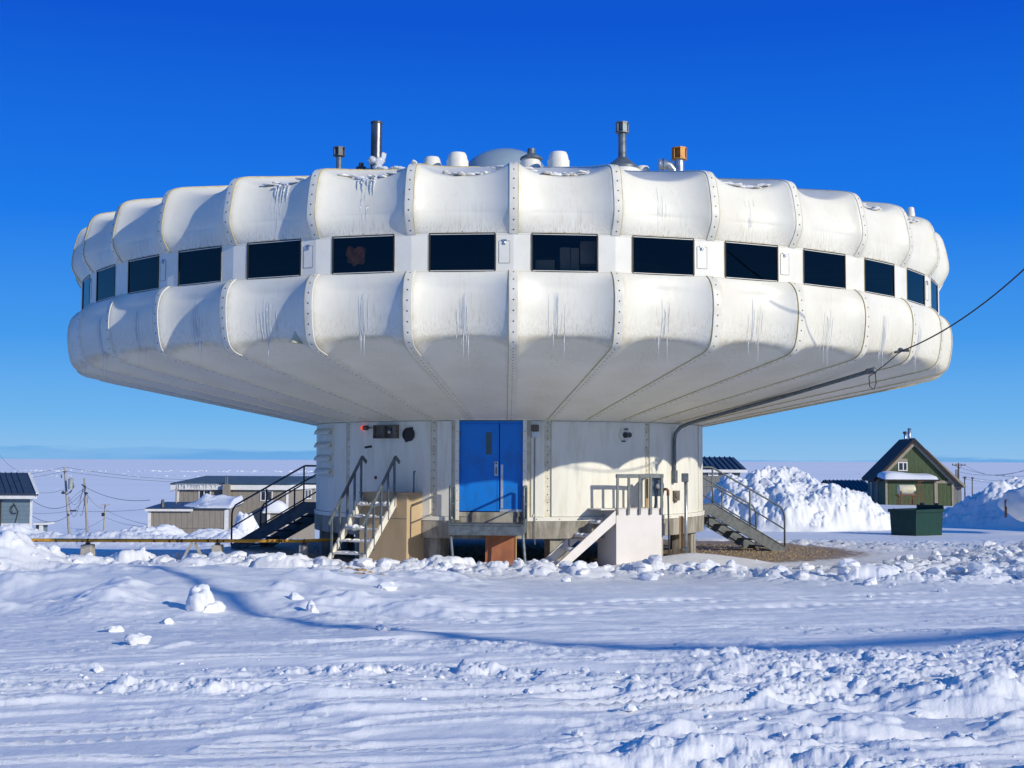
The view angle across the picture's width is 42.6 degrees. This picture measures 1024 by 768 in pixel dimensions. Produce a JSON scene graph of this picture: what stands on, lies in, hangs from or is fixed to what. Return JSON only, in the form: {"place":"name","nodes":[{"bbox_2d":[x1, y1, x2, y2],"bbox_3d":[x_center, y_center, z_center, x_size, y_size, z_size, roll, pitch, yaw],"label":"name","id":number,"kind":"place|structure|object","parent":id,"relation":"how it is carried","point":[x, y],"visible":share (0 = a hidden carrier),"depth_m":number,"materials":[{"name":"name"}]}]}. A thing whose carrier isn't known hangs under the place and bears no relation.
{"place":"outdoors","nodes":[
{"label":"outdoors","id":0,"kind":"place"},
{"bbox_2d":[0,505,1023,767],"bbox_3d":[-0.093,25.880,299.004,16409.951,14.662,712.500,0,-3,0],"label":"snow ground","id":1,"kind":"structure","parent":0,"point":[522,625],"depth_m":10.97,"materials":[{"name":"white snow"}]},
{"bbox_2d":[0,472,54,530],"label":"blue grey house","id":2,"kind":"structure","parent":1,"relation":"on","point":[19,492],"depth_m":91.66,"materials":[{"name":"blue wood"}]},
{"bbox_2d":[0,523,63,534],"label":"snow pile","id":3,"kind":"object","parent":1,"relation":"on","point":[24,529],"visible":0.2,"depth_m":75.15,"materials":[{"name":"white snow"}]},
{"bbox_2d":[61,467,76,533],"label":"utility pole","id":4,"kind":"object","parent":1,"relation":"on","point":[70,484],"visible":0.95,"depth_m":159.19,"materials":[{"name":"grey wood"}]},
{"bbox_2d":[31,467,313,513],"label":"overhead wires","id":5,"kind":"object","parent":4,"relation":"attached to","point":[113,477],"visible":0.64,"depth_m":160.90,"materials":[{"name":"metal"}]},
{"bbox_2d":[82,478,88,532],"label":"utility pole","id":6,"kind":"object","parent":1,"relation":"on","point":[86,511],"visible":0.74,"depth_m":117.45,"materials":[{"name":"grey wood"}]},
{"bbox_2d":[32,487,146,521],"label":"overhead wires","id":7,"kind":"object","parent":6,"relation":"hanging from","point":[79,504],"visible":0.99,"depth_m":114.17,"materials":[{"name":"metal"}]},
{"bbox_2d":[80,538,94,555],"bbox_3d":[-10.606,4.162,32.812,0.301,0.606,0.340,0,-3,0],"label":"pipe support","id":8,"kind":"object","parent":1,"relation":"on","point":[86,547],"visible":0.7,"depth_m":32.65,"materials":[{"name":"concrete"}]},
{"bbox_2d":[101,504,109,530],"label":"utility pole","id":9,"kind":"object","parent":1,"relation":"on","point":[103,514],"visible":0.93,"depth_m":218.87,"materials":[{"name":"grey wood"}]},
{"bbox_2d":[78,513,147,530],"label":"overhead wires","id":10,"kind":"object","parent":9,"relation":"attached to","point":[119,522],"visible":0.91,"depth_m":183.05,"materials":[{"name":"metal"}]},
{"bbox_2d":[104,625,124,631],"bbox_3d":[-3.964,2.467,13.080,0.198,0.127,0.194,3,-5,-43],"label":"snow chunk","id":11,"kind":"object","parent":1,"relation":"on","point":[118,628],"visible":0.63,"depth_m":13.02,"materials":[{"name":"white snow"}]},
{"bbox_2d":[124,632,151,644],"bbox_3d":[-3.404,2.342,11.880,0.243,0.183,0.200,4,-5,-45],"label":"snow chunk","id":12,"kind":"object","parent":1,"relation":"on","point":[136,638],"visible":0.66,"depth_m":11.81,"materials":[{"name":"white snow"}]},
{"bbox_2d":[120,524,187,536],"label":"snow pile","id":13,"kind":"object","parent":1,"relation":"on","point":[167,530],"visible":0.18,"depth_m":76.00,"materials":[{"name":"white snow"}]},
{"bbox_2d":[161,618,173,623],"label":"snow chunk","id":14,"kind":"object","parent":1,"relation":"on","point":[168,621],"visible":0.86,"depth_m":13.55,"materials":[{"name":"white snow"}]},
{"bbox_2d":[171,552,182,558],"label":"snow chunk","id":15,"kind":"object","parent":1,"relation":"on","point":[177,555],"visible":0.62,"depth_m":33.89,"materials":[{"name":"white snow"}]},
{"bbox_2d":[183,542,201,555],"bbox_3d":[-7.960,4.197,32.761,0.606,0.481,0.160,0,-3,0],"label":"wooden trestle","id":16,"kind":"object","parent":1,"relation":"on","point":[196,547],"visible":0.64,"depth_m":32.73,"materials":[{"name":"grey wood"}]},
{"bbox_2d":[145,486,242,533],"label":"tan garage","id":17,"kind":"structure","parent":1,"relation":"on","point":[206,511],"depth_m":105.56,"materials":[{"name":"beige wood"}]},
{"bbox_2d":[184,528,224,538],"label":"snow pile","id":18,"kind":"object","parent":1,"relation":"on","point":[207,533],"visible":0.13,"depth_m":73.12,"materials":[{"name":"white snow"}]},
{"bbox_2d":[185,584,226,612],"bbox_3d":[-3.424,2.455,14.579,0.441,0.462,0.434,0,-3,0],"label":"snow chunk","id":19,"kind":"object","parent":1,"relation":"on","point":[200,597],"visible":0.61,"depth_m":14.47,"materials":[{"name":"white snow"}]},
{"bbox_2d":[207,539,228,555],"bbox_3d":[-7.311,4.178,32.877,0.731,0.606,0.470,0,-3,0],"label":"pipe support","id":20,"kind":"object","parent":1,"relation":"on","point":[217,546],"visible":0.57,"depth_m":32.66,"materials":[{"name":"concrete"}]},
{"bbox_2d":[212,528,247,538],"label":"snow pile","id":21,"kind":"object","parent":1,"relation":"on","point":[237,534],"visible":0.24,"depth_m":71.93,"materials":[{"name":"white snow"}]},
{"bbox_2d":[170,476,315,538],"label":"tan house","id":22,"kind":"structure","parent":1,"relation":"on","point":[192,489],"depth_m":120.60,"materials":[{"name":"beige wood"}]},
{"bbox_2d":[198,490,210,498],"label":"window","id":23,"kind":"structure","parent":22,"relation":"in","point":[201,492],"depth_m":120.60,"materials":[{"name":"white glass"}]},
{"bbox_2d":[260,491,272,500],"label":"window","id":24,"kind":"structure","parent":22,"relation":"in","point":[263,493],"depth_m":120.57,"materials":[{"name":"white glass"}]},
{"bbox_2d":[305,489,311,498],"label":"window","id":25,"kind":"structure","parent":22,"relation":"in","point":[308,492],"depth_m":126.35,"materials":[{"name":"white glass"}]},
{"bbox_2d":[234,512,258,533],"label":"snow pile","id":26,"kind":"object","parent":1,"relation":"on","point":[249,525],"visible":0.27,"depth_m":98.89,"materials":[{"name":"white snow"}]},
{"bbox_2d":[230,465,315,549],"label":"steel stairs","id":27,"kind":"structure","parent":1,"relation":"on","point":[289,516],"depth_m":36.92,"materials":[{"name":"grey metal"}]},
{"bbox_2d":[275,552,285,559],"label":"snow chunk","id":28,"kind":"object","parent":1,"relation":"on","point":[279,555],"visible":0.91,"depth_m":25.19,"materials":[{"name":"white snow"}]},
{"bbox_2d":[289,592,303,599],"bbox_3d":[-2.545,2.537,15.493,0.194,0.169,0.169,0,-3,0],"label":"snow chunk","id":29,"kind":"object","parent":1,"relation":"on","point":[294,596],"visible":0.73,"depth_m":15.44,"materials":[{"name":"white snow"}]},
{"bbox_2d":[299,539,309,557],"bbox_3d":[-5.213,4.188,32.912,0.240,0.606,0.340,0,-3,0],"label":"pipe support","id":30,"kind":"object","parent":1,"relation":"on","point":[304,548],"visible":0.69,"depth_m":32.75,"materials":[{"name":"concrete"}]},
{"bbox_2d":[31,537,354,542],"bbox_3d":[-12.726,3.911,32.938,18.520,0.090,1.659,1,-3,-6],"label":"yellow pipeline","id":31,"kind":"object","parent":30,"relation":"on","point":[198,540],"visible":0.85,"depth_m":32.82,"materials":[{"name":"yellow metal"}]},
{"bbox_2d":[306,600,318,612],"bbox_3d":[-2.252,2.539,14.763,0.111,0.216,0.172,3,-4,-40],"label":"snow chunk","id":32,"kind":"object","parent":1,"relation":"on","point":[310,606],"visible":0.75,"depth_m":14.73,"materials":[{"name":"white snow"}]},
{"bbox_2d":[340,567,384,574],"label":"dirt clods","id":33,"kind":"object","parent":1,"relation":"on","point":[361,569],"visible":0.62,"depth_m":20.07,"materials":[{"name":"brown soil"}]},
{"bbox_2d":[327,455,399,558],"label":"front steps","id":34,"kind":"structure","parent":1,"relation":"on","point":[373,504],"depth_m":30.78,"materials":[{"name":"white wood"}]},
{"bbox_2d":[375,624,390,630],"bbox_3d":[-1.265,2.405,12.880,0.159,0.090,0.152,0,-3,0],"label":"snow chunk","id":35,"kind":"object","parent":1,"relation":"on","point":[380,627],"visible":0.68,"depth_m":12.84,"materials":[{"name":"white snow"}]},
{"bbox_2d":[377,581,397,590],"bbox_3d":[-1.712,2.812,18.071,0.287,0.196,0.289,0,-3,0],"label":"snow chunk","id":36,"kind":"object","parent":1,"relation":"on","point":[388,585],"visible":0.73,"depth_m":17.98,"materials":[{"name":"white snow"}]},
{"bbox_2d":[359,471,423,563],"bbox_3d":[-2.874,3.258,31.683,1.400,2.338,0.900,-2,-4,28],"label":"plywood landing","id":37,"kind":"object","parent":1,"relation":"on","point":[400,539],"visible":0.71,"depth_m":31.23,"materials":[{"name":"wood"}]},
{"bbox_2d":[448,485,526,562],"bbox_3d":[-0.528,3.320,30.621,1.828,1.913,1.032,0,-3,5],"label":"steel porch","id":38,"kind":"object","parent":1,"relation":"on","point":[488,528],"visible":0.98,"depth_m":30.17,"materials":[{"name":"grey metal"}]},
{"bbox_2d":[485,535,516,565],"bbox_3d":[-0.258,3.953,31.001,0.736,0.790,0.520,0,-3,0],"label":"plywood board","id":39,"kind":"object","parent":1,"relation":"on","point":[500,548],"visible":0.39,"depth_m":30.77,"materials":[{"name":"brown wood"}]},
{"bbox_2d":[67,120,952,560],"bbox_3d":[-0.057,-0.799,36.699,23.486,11.638,23.469,0,-3,0],"label":"research station","id":40,"kind":"object","parent":1,"relation":"on","point":[443,338],"visible":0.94,"depth_m":27.86,"materials":[{"name":"white metal"}]},
{"bbox_2d":[82,274,89,309],"bbox_3d":[-10.340,-2.210,31.892,0.593,0.798,1.204,0,-3,0],"label":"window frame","id":41,"kind":"structure","parent":40,"relation":"in","point":[89,274],"depth_m":32.38,"materials":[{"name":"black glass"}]},
{"bbox_2d":[96,264,115,301],"bbox_3d":[-9.334,-2.305,30.187,0.040,0.798,1.330,3,-4,-35],"label":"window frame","id":42,"kind":"structure","parent":40,"relation":"in","point":[113,264],"depth_m":30.45,"materials":[{"name":"black glass"}]},
{"bbox_2d":[127,254,159,293],"bbox_3d":[-8.048,-2.388,28.678,1.330,0.798,0.040,-3,-5,45],"label":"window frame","id":43,"kind":"structure","parent":40,"relation":"in","point":[128,287],"depth_m":28.89,"materials":[{"name":"black glass"}]},
{"bbox_2d":[178,245,221,285],"bbox_3d":[-6.518,-2.455,27.415,1.330,0.798,0.040,-2,-4,35],"label":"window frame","id":44,"kind":"structure","parent":40,"relation":"in","point":[179,254],"depth_m":27.42,"materials":[{"name":"black glass"}]},
{"bbox_2d":[246,238,301,279],"bbox_3d":[-4.793,-2.506,26.436,1.330,0.798,0.040,-1,-4,25],"label":"window","id":45,"kind":"structure","parent":40,"relation":"in","point":[247,262],"depth_m":26.48,"materials":[{"name":"black glass"}]},
{"bbox_2d":[346,246,365,266],"bbox_3d":[-3.125,-2.560,26.308,0.412,0.413,0.110,0,-3,0],"label":"orange cloth","id":46,"kind":"object","parent":40,"relation":"hanging from","point":[355,256],"visible":1,"depth_m":26.28,"materials":[{"name":"orange fabric"}]},
{"bbox_2d":[331,234,394,274],"bbox_3d":[-2.923,-2.538,25.771,1.330,0.798,0.040,-1,-3,15],"label":"window","id":47,"kind":"structure","parent":40,"relation":"in","point":[332,250],"depth_m":25.82,"materials":[{"name":"black glass"}]},
{"bbox_2d":[428,232,495,271],"bbox_3d":[-0.966,-2.550,25.440,1.330,0.798,0.040,0,-3,5],"label":"window","id":48,"kind":"structure","parent":40,"relation":"in","point":[442,232],"depth_m":25.43,"materials":[{"name":"black glass"}]},
{"bbox_2d":[460,423,498,510],"bbox_3d":[-0.774,1.986,31.334,0.930,2.092,0.110,0,-3,5],"label":"door","id":49,"kind":"structure","parent":40,"relation":"in","point":[479,442],"depth_m":31.34,"materials":[{"name":"blue paint"}]},
{"bbox_2d":[500,423,521,511],"bbox_3d":[-0.021,1.994,31.296,0.538,2.107,0.062,0,-3,5],"label":"door","id":50,"kind":"structure","parent":40,"relation":"in","point":[510,433],"depth_m":31.28,"materials":[{"name":"blue paint"}]},
{"bbox_2d":[535,260,553,269],"bbox_3d":[0.649,-2.317,26.005,0.374,0.229,0.352,0,-3,0],"label":"cardboard box","id":51,"kind":"object","parent":40,"relation":"on","point":[544,264],"visible":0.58,"depth_m":25.83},
{"bbox_2d":[559,247,569,270],"bbox_3d":[1.046,-2.448,26.063,0.197,0.473,0.352,0,-3,0],"label":"cardboard box","id":52,"kind":"object","parent":40,"relation":"on","point":[564,258],"visible":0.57,"depth_m":25.89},
{"bbox_2d":[530,232,598,272],"bbox_3d":[1.019,-2.542,25.454,1.330,0.798,0.040,1,-3,-5],"label":"window","id":53,"kind":"structure","parent":40,"relation":"in","point":[597,237],"depth_m":25.45,"materials":[{"name":"black glass"}]},
{"bbox_2d":[570,248,578,270],"bbox_3d":[1.241,-2.445,26.083,0.162,0.463,0.352,0,-3,0],"label":"cardboard box","id":54,"kind":"object","parent":40,"relation":"on","point":[574,259],"visible":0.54,"depth_m":25.91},
{"bbox_2d":[580,241,594,265],"bbox_3d":[1.497,-2.580,26.020,0.295,0.448,0.352,0,-3,0],"label":"cardboard box","id":55,"kind":"object","parent":40,"relation":"on","point":[587,253],"visible":1,"depth_m":25.85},
{"bbox_2d":[646,478,659,507],"bbox_3d":[3.438,2.861,31.700,0.389,1.178,0.260,0,-3,0],"label":"electric meter","id":56,"kind":"object","parent":40,"relation":"in","point":[655,487],"visible":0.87,"depth_m":31.70,"materials":[{"name":"metal"}]},
{"bbox_2d":[631,235,694,275],"bbox_3d":[2.971,-2.514,25.811,1.330,0.798,0.040,1,-3,-15],"label":"window","id":57,"kind":"structure","parent":40,"relation":"in","point":[693,241],"depth_m":25.82,"materials":[{"name":"black glass"}]},
{"bbox_2d":[724,241,778,281],"bbox_3d":[4.832,-2.467,26.502,1.330,0.798,0.040,2,-4,-25],"label":"window","id":58,"kind":"structure","parent":40,"relation":"in","point":[777,267],"depth_m":26.51,"materials":[{"name":"black glass"}]},
{"bbox_2d":[803,248,845,288],"bbox_3d":[6.543,-2.403,27.504,1.330,0.798,0.040,3,-4,-35],"label":"window","id":59,"kind":"structure","parent":40,"relation":"in","point":[844,257],"depth_m":27.56,"materials":[{"name":"black glass"}]},
{"bbox_2d":[864,258,894,296],"bbox_3d":[8.055,-2.323,28.788,0.040,0.798,1.330,-3,-5,45],"label":"window","id":60,"kind":"structure","parent":40,"relation":"in","point":[893,266],"depth_m":28.92,"materials":[{"name":"black glass"}]},
{"bbox_2d":[906,268,924,305],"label":"window","id":61,"kind":"structure","parent":40,"relation":"in","point":[907,268],"depth_m":30.64,"materials":[{"name":"black glass"}]},
{"bbox_2d":[931,278,937,311],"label":"window","id":62,"kind":"structure","parent":40,"relation":"in","point":[934,288],"depth_m":32.11,"materials":[{"name":"blue glass"}]},
{"bbox_2d":[868,269,1023,388],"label":"power cable","id":63,"kind":"object","parent":40,"relation":"attached to","point":[1011,280],"visible":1,"depth_m":27.23,"materials":[{"name":"black rubber"}]},
{"bbox_2d":[0,538,1023,763],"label":"snow rubble","id":64,"kind":"object","parent":1,"relation":"on","point":[846,566],"visible":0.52,"depth_m":23.70,"materials":[{"name":"white snow"}]},
{"bbox_2d":[545,510,615,565],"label":"white side steps","id":65,"kind":"structure","parent":1,"relation":"on","point":[593,536],"depth_m":30.88,"materials":[{"name":"white metal"}]},
{"bbox_2d":[588,474,663,564],"bbox_3d":[2.675,3.307,31.672,1.698,2.277,1.048,2,-4,-24],"label":"white landing","id":66,"kind":"object","parent":1,"relation":"on","point":[632,534],"visible":0.9,"depth_m":31.32,"materials":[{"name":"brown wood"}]},
{"bbox_2d":[662,488,669,554],"bbox_3d":[3.682,3.478,31.658,0.255,1.944,0.121,-2,-4,32],"label":"standpipe","id":67,"kind":"object","parent":1,"relation":"on","point":[666,489],"visible":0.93,"depth_m":31.63,"materials":[{"name":"metal"}]},
{"bbox_2d":[679,473,688,553],"bbox_3d":[4.235,3.345,32.334,0.210,2.289,0.230,0,-3,0],"label":"conduit post","id":68,"kind":"object","parent":1,"relation":"on","point":[683,548],"visible":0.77,"depth_m":32.29,"materials":[{"name":"grey metal"}]},
{"bbox_2d":[703,456,747,500],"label":"ribbed roof house","id":69,"kind":"structure","parent":1,"relation":"on","point":[729,464],"depth_m":100.08,"materials":[{"name":"blue metal"}]},
{"bbox_2d":[703,466,785,550],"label":"steel stairs","id":70,"kind":"structure","parent":1,"relation":"on","point":[727,518],"depth_m":37.00,"materials":[{"name":"grey metal"}]},
{"bbox_2d":[703,465,890,531],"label":"snow pile","id":71,"kind":"object","parent":1,"relation":"on","point":[807,502],"visible":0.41,"depth_m":56.79,"materials":[{"name":"white snow"}]},
{"bbox_2d":[821,479,867,494],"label":"ribbed roof house","id":72,"kind":"structure","parent":1,"relation":"on","point":[859,485],"depth_m":137.12,"materials":[{"name":"metal"}]},
{"bbox_2d":[849,675,866,688],"bbox_3d":[2.506,2.189,9.498,0.180,0.145,0.170,0,-3,0],"label":"snow chunk","id":73,"kind":"object","parent":1,"relation":"on","point":[858,682],"visible":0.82,"depth_m":9.45,"materials":[{"name":"white snow"}]},
{"bbox_2d":[862,428,956,505],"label":"green house","id":74,"kind":"structure","parent":1,"relation":"on","point":[909,461],"depth_m":114.59,"materials":[{"name":"green wood"}]},
{"bbox_2d":[870,482,871,498],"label":"window","id":75,"kind":"structure","parent":74,"relation":"in","point":[870,482],"depth_m":119.63,"materials":[{"name":"blue glass"}]},
{"bbox_2d":[875,482,878,503],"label":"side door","id":76,"kind":"structure","parent":74,"relation":"in","point":[876,483],"depth_m":116.17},
{"bbox_2d":[898,462,907,470],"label":"window","id":77,"kind":"structure","parent":74,"relation":"in","point":[902,466],"depth_m":114.74,"materials":[{"name":"white glass"}]},
{"bbox_2d":[895,482,924,504],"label":"fuel tank","id":78,"kind":"object","parent":1,"relation":"on","point":[906,490],"visible":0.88,"depth_m":107.34,"materials":[{"name":"white metal"}]},
{"bbox_2d":[888,503,944,535],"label":"dumpster","id":79,"kind":"object","parent":1,"relation":"on","point":[921,519],"visible":0.91,"depth_m":51.44,"materials":[{"name":"metal"}]},
{"bbox_2d":[927,450,966,504],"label":"grey house","id":80,"kind":"structure","parent":1,"relation":"on","point":[958,485],"depth_m":127.57,"materials":[{"name":"grey wood"}]},
{"bbox_2d":[952,463,964,478],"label":"utility pole","id":81,"kind":"object","parent":1,"relation":"on","point":[956,465],"visible":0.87,"depth_m":219.41,"materials":[{"name":"brown wood"}]},
{"bbox_2d":[954,465,1022,482],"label":"overhead wires","id":82,"kind":"object","parent":81,"relation":"attached to","point":[989,474],"visible":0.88,"depth_m":205.50,"materials":[{"name":"metal"}]},
{"bbox_2d":[942,476,1023,527],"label":"snow pile","id":83,"kind":"object","parent":1,"relation":"on","point":[981,509],"visible":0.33,"depth_m":62.16,"materials":[{"name":"white snow"}]},
{"bbox_2d":[998,485,1023,521],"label":"snow pile","id":84,"kind":"object","parent":1,"relation":"on","point":[1011,502],"visible":1,"depth_m":52.91,"materials":[{"name":"white snow"}]},
{"bbox_2d":[0,459,1023,538],"bbox_3d":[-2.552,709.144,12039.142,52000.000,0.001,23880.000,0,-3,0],"label":"sea ice","id":85,"kind":"structure","parent":0,"point":[155,490],"depth_m":970.07,"materials":[{"name":"white ice"}]},
{"bbox_2d":[29,469,1006,480],"bbox_3d":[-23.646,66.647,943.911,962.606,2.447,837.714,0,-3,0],"label":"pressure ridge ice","id":86,"kind":"structure","parent":85,"relation":"on","point":[265,471],"depth_m":1262.61,"materials":[{"name":"white ice"}]},
{"bbox_2d":[0,0,1023,462],"label":"sky","id":87,"kind":"structure","parent":0,"point":[105,105],"materials":[{"name":"blue"}]},
{"bbox_2d":[291,543,835,563],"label":"gravel","id":88,"kind":"structure","parent":0,"point":[771,552],"depth_m":36.45,"materials":[{"name":"stone"}]}
]}

